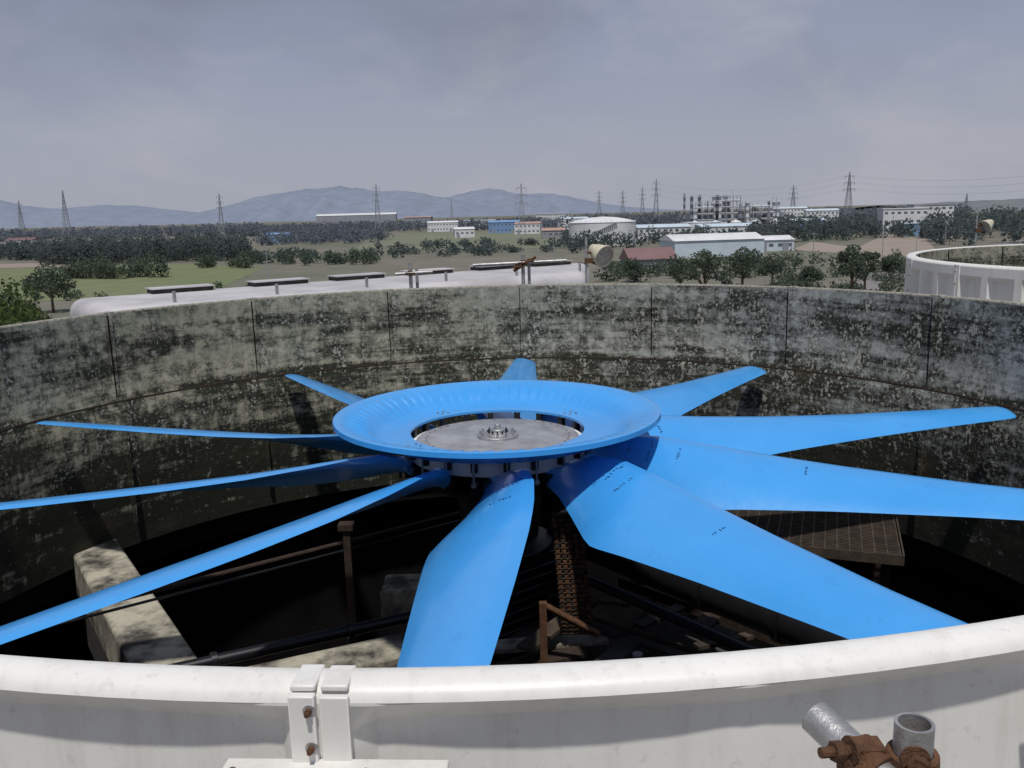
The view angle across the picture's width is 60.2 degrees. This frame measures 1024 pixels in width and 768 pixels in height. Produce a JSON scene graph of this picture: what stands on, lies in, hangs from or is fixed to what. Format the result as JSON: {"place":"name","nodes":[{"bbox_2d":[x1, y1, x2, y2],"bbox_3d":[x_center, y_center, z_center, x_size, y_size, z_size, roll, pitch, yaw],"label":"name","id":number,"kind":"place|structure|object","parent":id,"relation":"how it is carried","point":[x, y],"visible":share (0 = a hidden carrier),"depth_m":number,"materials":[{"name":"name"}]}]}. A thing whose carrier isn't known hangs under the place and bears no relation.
{"place":"outdoors","nodes":[
{"label":"outdoors","id":0,"kind":"place"},
{"bbox_2d":[5,239,41,246],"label":"walls","id":1,"kind":"structure","parent":0,"point":[19,241],"depth_m":585.07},
{"bbox_2d":[4,237,39,240],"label":"roof","id":2,"kind":"structure","parent":1,"relation":"on","point":[27,238],"depth_m":588.15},
{"bbox_2d":[0,263,61,267],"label":"bare field","id":3,"kind":"structure","parent":0,"point":[20,265],"depth_m":364.86,"materials":[{"name":"soil"}]},
{"bbox_2d":[0,200,198,228],"bbox_3d":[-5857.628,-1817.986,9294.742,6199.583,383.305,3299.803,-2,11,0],"label":"hill","id":4,"kind":"structure","parent":0,"point":[88,216],"depth_m":8542.80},
{"bbox_2d":[0,264,261,301],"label":"grass field","id":5,"kind":"structure","parent":0,"point":[189,274],"depth_m":251.60,"materials":[{"name":"plant"}]},
{"bbox_2d":[123,186,521,225],"bbox_3d":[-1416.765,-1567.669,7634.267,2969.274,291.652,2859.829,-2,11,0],"label":"hill","id":6,"kind":"structure","parent":0,"point":[303,205],"depth_m":6853.21,"materials":[{"name":"blue"}]},
{"bbox_2d":[316,212,396,226],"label":"factory building","id":7,"kind":"structure","parent":0,"point":[357,217],"depth_m":1454.30,"materials":[{"name":"grey metal"}]},
{"bbox_2d":[355,231,568,250],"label":"grass field","id":8,"kind":"structure","parent":0,"point":[416,239],"depth_m":575.50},
{"bbox_2d":[453,229,474,237],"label":"walls","id":9,"kind":"structure","parent":8,"relation":"on","point":[465,235],"depth_m":625.26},
{"bbox_2d":[374,235,568,248],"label":"tree belt","id":10,"kind":"object","parent":8,"relation":"on","point":[528,241],"visible":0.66,"depth_m":442.38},
{"bbox_2d":[488,220,519,232],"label":"blue shed","id":11,"kind":"structure","parent":8,"relation":"on","point":[501,226],"depth_m":739.69,"materials":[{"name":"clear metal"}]},
{"bbox_2d":[490,224,514,232],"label":"windows and doors","id":12,"kind":"structure","parent":11,"relation":"in","point":[512,230],"depth_m":739.82,"materials":[{"name":"grey glass"}]},
{"bbox_2d":[514,223,542,233],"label":"walls","id":13,"kind":"structure","parent":8,"relation":"on","point":[535,227],"depth_m":683.72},
{"bbox_2d":[515,225,538,233],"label":"windows and doors","id":14,"kind":"structure","parent":13,"relation":"attached to","point":[525,230],"depth_m":683.84,"materials":[{"name":"grey glass"}]},
{"bbox_2d":[0,204,1023,318],"bbox_3d":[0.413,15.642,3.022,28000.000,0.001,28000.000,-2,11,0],"label":"ground","id":15,"kind":"structure","parent":0,"point":[388,265],"depth_m":319.47,"materials":[{"name":"plant"}]},
{"bbox_2d":[0,239,32,260],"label":"tree belt","id":16,"kind":"object","parent":15,"relation":"on","point":[21,251],"visible":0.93,"depth_m":425.44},
{"bbox_2d":[0,300,39,325],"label":"broadleaf tree","id":17,"kind":"object","parent":15,"relation":"on","point":[30,317],"visible":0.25,"depth_m":66.42,"materials":[{"name":"green plant"}]},
{"bbox_2d":[16,201,24,231],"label":"transmission tower","id":18,"kind":"structure","parent":15,"relation":"on","point":[19,213],"depth_m":1370.58,"materials":[{"name":"metal"}]},
{"bbox_2d":[0,277,52,324],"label":"broadleaf tree","id":19,"kind":"object","parent":15,"relation":"on","point":[38,312],"visible":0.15,"depth_m":72.00,"materials":[{"name":"green plant"}]},
{"bbox_2d":[19,261,76,312],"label":"broadleaf tree","id":20,"kind":"object","parent":15,"relation":"on","point":[52,286],"visible":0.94,"depth_m":162.76,"materials":[{"name":"green plant"}]},
{"bbox_2d":[62,190,73,240],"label":"transmission tower","id":21,"kind":"structure","parent":15,"relation":"on","point":[65,210],"depth_m":881.29,"materials":[{"name":"metal"}]},
{"bbox_2d":[59,253,171,278],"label":"hedge trees","id":22,"kind":"object","parent":15,"relation":"on","point":[104,268],"visible":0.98,"depth_m":263.12,"materials":[{"name":"green plant"}]},
{"bbox_2d":[0,281,247,301],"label":"shrubs","id":23,"kind":"object","parent":15,"relation":"on","point":[70,294],"visible":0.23,"depth_m":193.45,"materials":[{"name":"green plant"}]},
{"bbox_2d":[0,221,267,241],"bbox_3d":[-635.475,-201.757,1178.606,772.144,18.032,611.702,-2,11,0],"label":"tree belt","id":24,"kind":"object","parent":15,"relation":"on","point":[87,232],"visible":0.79,"depth_m":993.17,"materials":[{"name":"green plant"}]},
{"bbox_2d":[27,231,255,264],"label":"tree belt","id":25,"kind":"object","parent":15,"relation":"on","point":[113,249],"visible":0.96,"depth_m":363.84,"materials":[{"name":"plant"}]},
{"bbox_2d":[216,193,225,234],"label":"transmission tower","id":26,"kind":"structure","parent":15,"relation":"on","point":[220,202],"depth_m":980.21,"materials":[{"name":"metal"}]},
{"bbox_2d":[194,246,381,268],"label":"hedge trees","id":27,"kind":"object","parent":15,"relation":"on","point":[328,257],"visible":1,"depth_m":309.46,"materials":[{"name":"green plant"}]},
{"bbox_2d":[251,224,393,245],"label":"tree belt","id":28,"kind":"object","parent":15,"relation":"on","point":[308,234],"visible":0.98,"depth_m":575.47,"materials":[{"name":"green plant"}]},
{"bbox_2d":[70,260,588,315],"bbox_3d":[-3.482,2.998,32.485,21.238,14.250,5.098,-9,13,-36],"label":"white cooling tower casing","id":29,"kind":"object","parent":15,"relation":"on","point":[568,272],"visible":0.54,"depth_m":29.52,"materials":[{"name":"concrete"}]},
{"bbox_2d":[395,254,566,287],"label":"scaffold tube posts","id":30,"kind":"object","parent":29,"relation":"on","point":[523,262],"visible":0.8,"depth_m":13.04,"materials":[{"name":"metal"}]},
{"bbox_2d":[372,184,381,228],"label":"transmission tower","id":31,"kind":"structure","parent":15,"relation":"on","point":[377,194],"depth_m":880.34,"materials":[{"name":"metal"}]},
{"bbox_2d":[222,216,563,235],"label":"trees","id":32,"kind":"object","parent":15,"relation":"on","point":[399,224],"visible":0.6,"depth_m":957.80,"materials":[{"name":"green plant"}]},
{"bbox_2d":[235,237,581,260],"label":"tree belt","id":33,"kind":"object","parent":15,"relation":"on","point":[451,249],"visible":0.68,"depth_m":365.95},
{"bbox_2d":[404,217,432,224],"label":"walls","id":34,"kind":"structure","parent":15,"relation":"on","point":[414,219],"depth_m":1271.78,"materials":[{"name":"grey concrete"}]},
{"bbox_2d":[427,222,458,231],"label":"walls","id":35,"kind":"structure","parent":15,"relation":"on","point":[439,226],"depth_m":876.91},
{"bbox_2d":[428,224,456,231],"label":"windows and doors","id":36,"kind":"structure","parent":35,"relation":"attached to","point":[450,229],"depth_m":877.28,"materials":[{"name":"grey glass"}]},
{"bbox_2d":[427,220,458,222],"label":"roof","id":37,"kind":"structure","parent":35,"relation":"on","point":[441,221],"depth_m":880.19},
{"bbox_2d":[0,484,1023,666],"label":"cooling tower deck","id":38,"kind":"structure","parent":15,"relation":"on","point":[307,597],"depth_m":11.71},
{"bbox_2d":[74,539,196,664],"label":"concrete beam","id":39,"kind":"structure","parent":38,"relation":"on","point":[147,633],"depth_m":7.90,"materials":[{"name":"concrete"}]},
{"bbox_2d":[43,511,460,629],"bbox_3d":[-2.494,1.597,7.145,5.412,0.081,0.102,-9,13,-34],"label":"oil pipe","id":40,"kind":"object","parent":38,"relation":"attached to","point":[273,560],"visible":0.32,"depth_m":7.44,"materials":[{"name":"metal"}]},
{"bbox_2d":[167,611,410,665],"bbox_3d":[-2.176,1.873,5.825,3.691,0.117,0.120,-7,12,-24],"label":"oil pipe","id":41,"kind":"object","parent":38,"relation":"attached to","point":[349,630],"visible":0.53,"depth_m":6.11,"materials":[{"name":"black metal"}]},
{"bbox_2d":[248,632,405,667],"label":"concrete beam","id":42,"kind":"structure","parent":38,"relation":"on","point":[383,652],"depth_m":7.17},
{"bbox_2d":[337,521,357,643],"bbox_3d":[-1.370,1.915,7.543,0.130,1.525,0.110,-2,11,0],"label":"steel post","id":43,"kind":"object","parent":38,"relation":"on","point":[346,528],"visible":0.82,"depth_m":7.45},
{"bbox_2d":[380,574,592,625],"bbox_3d":[0.005,3.120,7.314,2.296,2.375,2.321,-2,11,0],"label":"concrete pedestal","id":44,"kind":"object","parent":38,"relation":"on","point":[398,593],"visible":0.18,"depth_m":7.87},
{"bbox_2d":[429,526,573,664],"bbox_3d":[-0.082,1.553,7.144,1.000,1.080,1.000,-10,14,-37],"label":"gearbox","id":45,"kind":"object","parent":44,"relation":"on","point":[536,580],"visible":0.09,"depth_m":6.83,"materials":[{"name":"black metal"}]},
{"bbox_2d":[0,358,1023,667],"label":"cooling tower axial fan","id":46,"kind":"object","parent":45,"relation":"on","point":[656,478],"visible":1,"depth_m":5.97},
{"bbox_2d":[491,590,755,664],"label":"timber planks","id":47,"kind":"object","parent":44,"relation":"on","point":[525,643],"visible":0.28,"depth_m":6.43,"materials":[{"name":"brown wood"}]},
{"bbox_2d":[539,601,600,663],"bbox_3d":[0.408,2.139,6.103,0.419,1.340,0.060,0,11,6],"label":"angle bracket","id":48,"kind":"object","parent":47,"relation":"on","point":[545,607],"visible":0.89,"depth_m":6.00,"materials":[{"name":"metal"}]},
{"bbox_2d":[551,512,591,634],"bbox_3d":[0.426,1.353,6.221,0.280,0.886,0.170,-2,11,0],"label":"rusty cable chain","id":49,"kind":"object","parent":47,"relation":"on","point":[581,601],"visible":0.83,"depth_m":6.16,"materials":[{"name":"metal"}]},
{"bbox_2d":[618,576,790,646],"bbox_3d":[2.349,1.824,5.991,0.470,0.080,3.858,-11,15,-41],"label":"cable tray","id":50,"kind":"object","parent":47,"relation":"on","point":[649,592],"visible":0.11,"depth_m":6.79,"materials":[{"name":"metal"}]},
{"bbox_2d":[549,597,704,658],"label":"lubrication pipes","id":51,"kind":"object","parent":44,"relation":"on","point":[629,628],"visible":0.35,"depth_m":6.29,"materials":[{"name":"metal"}]},
{"bbox_2d":[0,283,1023,767],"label":"cooling tower fan stack","id":52,"kind":"object","parent":38,"relation":"on","point":[222,365],"visible":0.8,"depth_m":8.85,"materials":[{"name":"concrete"}]},
{"bbox_2d":[585,237,613,283],"bbox_3d":[1.390,-0.752,14.122,0.415,3.163,0.355,7,14,37],"label":"floodlight","id":53,"kind":"object","parent":38,"relation":"on","point":[602,256],"visible":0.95,"depth_m":13.85,"materials":[{"name":"beige metal"}]},
{"bbox_2d":[547,510,848,650],"bbox_3d":[2.081,1.611,5.174,0.558,0.400,5.492,-10,14,-37],"label":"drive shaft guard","id":54,"kind":"object","parent":38,"relation":"on","point":[777,627],"visible":0.29,"depth_m":6.00,"materials":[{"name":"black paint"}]},
{"bbox_2d":[725,510,904,588],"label":"steel grating walkway","id":55,"kind":"structure","parent":38,"relation":"on","point":[875,539],"depth_m":8.03,"materials":[{"name":"metal"}]},
{"bbox_2d":[802,702,939,767],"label":"scaffold tube guardrail","id":56,"kind":"object","parent":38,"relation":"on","point":[836,736],"visible":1,"depth_m":1.05,"materials":[{"name":"metal"}]},
{"bbox_2d":[516,183,526,238],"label":"transmission tower","id":57,"kind":"structure","parent":15,"relation":"on","point":[522,195],"depth_m":518.97,"materials":[{"name":"metal"}]},
{"bbox_2d":[536,213,569,219],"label":"walls","id":58,"kind":"structure","parent":15,"relation":"on","point":[554,216],"depth_m":1173.89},
{"bbox_2d":[558,218,585,229],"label":"walls","id":59,"kind":"structure","parent":15,"relation":"on","point":[564,220],"depth_m":800.63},
{"bbox_2d":[569,217,635,245],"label":"storage tank","id":60,"kind":"object","parent":15,"relation":"on","point":[604,225],"visible":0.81,"depth_m":410.85,"materials":[{"name":"grey metal"}]},
{"bbox_2d":[619,190,626,217],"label":"transmission tower","id":61,"kind":"structure","parent":15,"relation":"on","point":[622,197],"depth_m":1077.61,"materials":[{"name":"metal"}]},
{"bbox_2d":[621,258,646,281],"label":"broadleaf tree","id":62,"kind":"object","parent":15,"relation":"on","point":[631,266],"visible":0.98,"depth_m":197.70,"materials":[{"name":"green plant"}]},
{"bbox_2d":[639,187,644,214],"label":"transmission tower","id":63,"kind":"structure","parent":15,"relation":"on","point":[642,194],"depth_m":1175.22,"materials":[{"name":"metal"}]},
{"bbox_2d":[620,259,669,268],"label":"walls","id":64,"kind":"structure","parent":15,"relation":"on","point":[652,260],"depth_m":238.92,"materials":[{"name":"grey metal"}]},
{"bbox_2d":[619,247,677,259],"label":"roof","id":65,"kind":"structure","parent":64,"relation":"on","point":[648,253],"depth_m":240.54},
{"bbox_2d":[653,179,659,219],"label":"transmission tower","id":66,"kind":"structure","parent":15,"relation":"on","point":[655,199],"depth_m":881.15,"materials":[{"name":"metal"}]},
{"bbox_2d":[662,176,1022,201],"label":"power lines","id":67,"kind":"object","parent":66,"relation":"attached to","point":[855,188],"visible":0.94,"depth_m":770.75,"materials":[{"name":"metal"}]},
{"bbox_2d":[636,226,691,241],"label":"walls","id":68,"kind":"structure","parent":15,"relation":"on","point":[656,230],"depth_m":453.63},
{"bbox_2d":[636,223,690,227],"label":"roof","id":69,"kind":"structure","parent":68,"relation":"on","point":[664,225],"depth_m":457.89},
{"bbox_2d":[640,229,689,241],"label":"windows and doors","id":70,"kind":"structure","parent":68,"relation":"attached to","point":[659,230],"depth_m":453.54,"materials":[{"name":"grey glass"}]},
{"bbox_2d":[559,222,775,248],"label":"tree belt","id":71,"kind":"object","parent":15,"relation":"on","point":[604,240],"visible":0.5,"depth_m":389.58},
{"bbox_2d":[661,258,694,283],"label":"broadleaf tree","id":72,"kind":"object","parent":15,"relation":"on","point":[677,265],"visible":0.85,"depth_m":168.18,"materials":[{"name":"green plant"}]},
{"bbox_2d":[687,222,720,229],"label":"walls","id":73,"kind":"structure","parent":15,"relation":"on","point":[692,224],"depth_m":505.25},
{"bbox_2d":[684,249,727,283],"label":"broadleaf tree","id":74,"kind":"object","parent":15,"relation":"on","point":[701,262],"visible":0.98,"depth_m":148.34,"materials":[{"name":"green plant"}]},
{"bbox_2d":[713,270,741,284],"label":"broadleaf tree","id":75,"kind":"object","parent":15,"relation":"on","point":[721,277],"visible":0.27,"depth_m":139.92,"materials":[{"name":"green plant"}]},
{"bbox_2d":[694,226,761,232],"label":"walls","id":76,"kind":"structure","parent":15,"relation":"on","point":[727,228],"depth_m":483.42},
{"bbox_2d":[694,223,754,226],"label":"roof","id":77,"kind":"structure","parent":76,"relation":"on","point":[725,224],"depth_m":488.17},
{"bbox_2d":[682,193,792,230],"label":"refinery plant","id":78,"kind":"object","parent":15,"relation":"on","point":[716,203],"visible":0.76,"depth_m":573.69,"materials":[{"name":"grey metal"}]},
{"bbox_2d":[723,246,762,284],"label":"broadleaf tree","id":79,"kind":"object","parent":15,"relation":"on","point":[741,258],"visible":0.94,"depth_m":157.92,"materials":[{"name":"green plant"}]},
{"bbox_2d":[593,248,905,281],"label":"tree belt","id":80,"kind":"object","parent":15,"relation":"on","point":[616,269],"visible":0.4,"depth_m":216.08,"materials":[{"name":"green plant"}]},
{"bbox_2d":[557,203,974,230],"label":"tree belt","id":81,"kind":"object","parent":15,"relation":"on","point":[648,218],"visible":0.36,"depth_m":860.88,"materials":[{"name":"green plant"}]},
{"bbox_2d":[756,253,786,280],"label":"broadleaf tree","id":82,"kind":"object","parent":15,"relation":"on","point":[774,265],"visible":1,"depth_m":178.00,"materials":[{"name":"green plant"}]},
{"bbox_2d":[771,208,806,217],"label":"walls","id":83,"kind":"structure","parent":15,"relation":"on","point":[797,211],"depth_m":799.91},
{"bbox_2d":[789,185,797,206],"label":"transmission tower","id":84,"kind":"structure","parent":15,"relation":"on","point":[793,188],"depth_m":881.21,"materials":[{"name":"metal"}]},
{"bbox_2d":[796,266,824,285],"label":"broadleaf tree","id":85,"kind":"object","parent":15,"relation":"on","point":[810,274],"visible":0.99,"depth_m":168.47,"materials":[{"name":"green plant"}]},
{"bbox_2d":[765,265,905,291],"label":"shrubs","id":86,"kind":"object","parent":15,"relation":"on","point":[794,281],"visible":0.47,"depth_m":172.43,"materials":[{"name":"green plant"}]},
{"bbox_2d":[749,212,935,241],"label":"tree belt","id":87,"kind":"object","parent":15,"relation":"on","point":[848,226],"visible":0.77,"depth_m":419.19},
{"bbox_2d":[842,172,854,219],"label":"transmission tower","id":88,"kind":"structure","parent":15,"relation":"on","point":[850,189],"depth_m":782.89,"materials":[{"name":"metal"}]},
{"bbox_2d":[837,244,869,288],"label":"broadleaf tree","id":89,"kind":"object","parent":15,"relation":"on","point":[853,266],"visible":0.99,"depth_m":148.40,"materials":[{"name":"green plant"}]},
{"bbox_2d":[849,250,880,289],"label":"broadleaf tree","id":90,"kind":"object","parent":15,"relation":"on","point":[871,258],"visible":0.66,"depth_m":158.16,"materials":[{"name":"green plant"}]},
{"bbox_2d":[879,254,904,277],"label":"broadleaf tree","id":91,"kind":"object","parent":15,"relation":"on","point":[887,265],"visible":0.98,"depth_m":188.05,"materials":[{"name":"green plant"}]},
{"bbox_2d":[877,208,928,233],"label":"walls","id":92,"kind":"structure","parent":15,"relation":"on","point":[882,216],"depth_m":461.47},
{"bbox_2d":[884,211,926,233],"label":"windows and doors","id":93,"kind":"structure","parent":92,"relation":"attached to","point":[912,212],"depth_m":461.15,"materials":[{"name":"grey glass"}]},
{"bbox_2d":[900,224,919,235],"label":"walls","id":94,"kind":"structure","parent":15,"relation":"on","point":[915,234],"depth_m":430.69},
{"bbox_2d":[907,205,953,224],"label":"walls","id":95,"kind":"structure","parent":15,"relation":"on","point":[932,210],"depth_m":473.78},
{"bbox_2d":[918,204,1023,244],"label":"tree belt","id":96,"kind":"object","parent":15,"relation":"on","point":[1007,221],"visible":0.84,"depth_m":371.04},
{"bbox_2d":[0,0,1023,211],"label":"sky","id":97,"kind":"structure","parent":0,"point":[161,104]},
{"bbox_2d":[542,230,564,238],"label":"walls","id":98,"kind":"structure","parent":0,"point":[553,232],"depth_m":547.27,"materials":[{"name":"paint"}]},
{"bbox_2d":[541,227,564,230],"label":"roof","id":99,"kind":"structure","parent":98,"relation":"on","point":[545,229],"depth_m":548.76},
{"bbox_2d":[544,233,562,238],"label":"windows and doors","id":100,"kind":"structure","parent":98,"relation":"attached to","point":[546,236],"depth_m":547.48,"materials":[{"name":"grey glass"}]},
{"bbox_2d":[445,188,689,214],"bbox_3d":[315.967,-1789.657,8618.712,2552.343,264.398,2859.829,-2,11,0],"label":"hill","id":101,"kind":"structure","parent":0,"point":[533,205],"depth_m":7912.11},
{"bbox_2d":[680,221,721,222],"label":"roof","id":102,"kind":"structure","parent":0,"point":[701,222],"depth_m":505.61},
{"bbox_2d":[659,232,764,257],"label":"warehouse","id":103,"kind":"structure","parent":0,"point":[724,244],"depth_m":292.81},
{"bbox_2d":[763,235,793,250],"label":"warehouse","id":104,"kind":"structure","parent":0,"point":[777,242],"depth_m":322.10,"materials":[{"name":"white metal"}]},
{"bbox_2d":[764,242,790,250],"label":"windows and doors","id":105,"kind":"structure","parent":104,"relation":"in","point":[785,245],"depth_m":322.02,"materials":[{"name":"grey glass"}]},
{"bbox_2d":[804,210,838,219],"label":"walls","id":106,"kind":"structure","parent":0,"point":[806,214],"depth_m":682.44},
{"bbox_2d":[804,208,838,210],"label":"roof","id":107,"kind":"structure","parent":106,"relation":"on","point":[821,209],"depth_m":684.79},
{"bbox_2d":[794,242,850,252],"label":"bare field","id":108,"kind":"structure","parent":0,"point":[825,247],"depth_m":335.77,"materials":[{"name":"soil"}]},
{"bbox_2d":[837,234,934,268],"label":"bare field","id":109,"kind":"structure","parent":0,"point":[906,245],"depth_m":336.99,"materials":[{"name":"soil"}]},
{"bbox_2d":[849,198,1023,211],"bbox_3d":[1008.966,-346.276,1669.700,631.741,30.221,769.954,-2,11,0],"label":"hill","id":110,"kind":"structure","parent":0,"point":[979,205],"depth_m":1559.77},
{"bbox_2d":[849,239,1023,290],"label":"road","id":111,"kind":"structure","parent":0,"point":[871,284],"depth_m":186.11,"materials":[{"name":"asphalt"}]},
{"bbox_2d":[904,244,1023,302],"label":"cooling tower fan stack","id":112,"kind":"object","parent":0,"point":[993,272],"visible":0.38,"depth_m":14.11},
{"bbox_2d":[974,215,993,245],"bbox_3d":[10.728,-2.222,20.241,0.347,3.245,0.378,6,13,35],"label":"floodlight","id":113,"kind":"object","parent":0,"point":[984,227],"visible":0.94,"depth_m":19.92,"materials":[{"name":"beige metal"}]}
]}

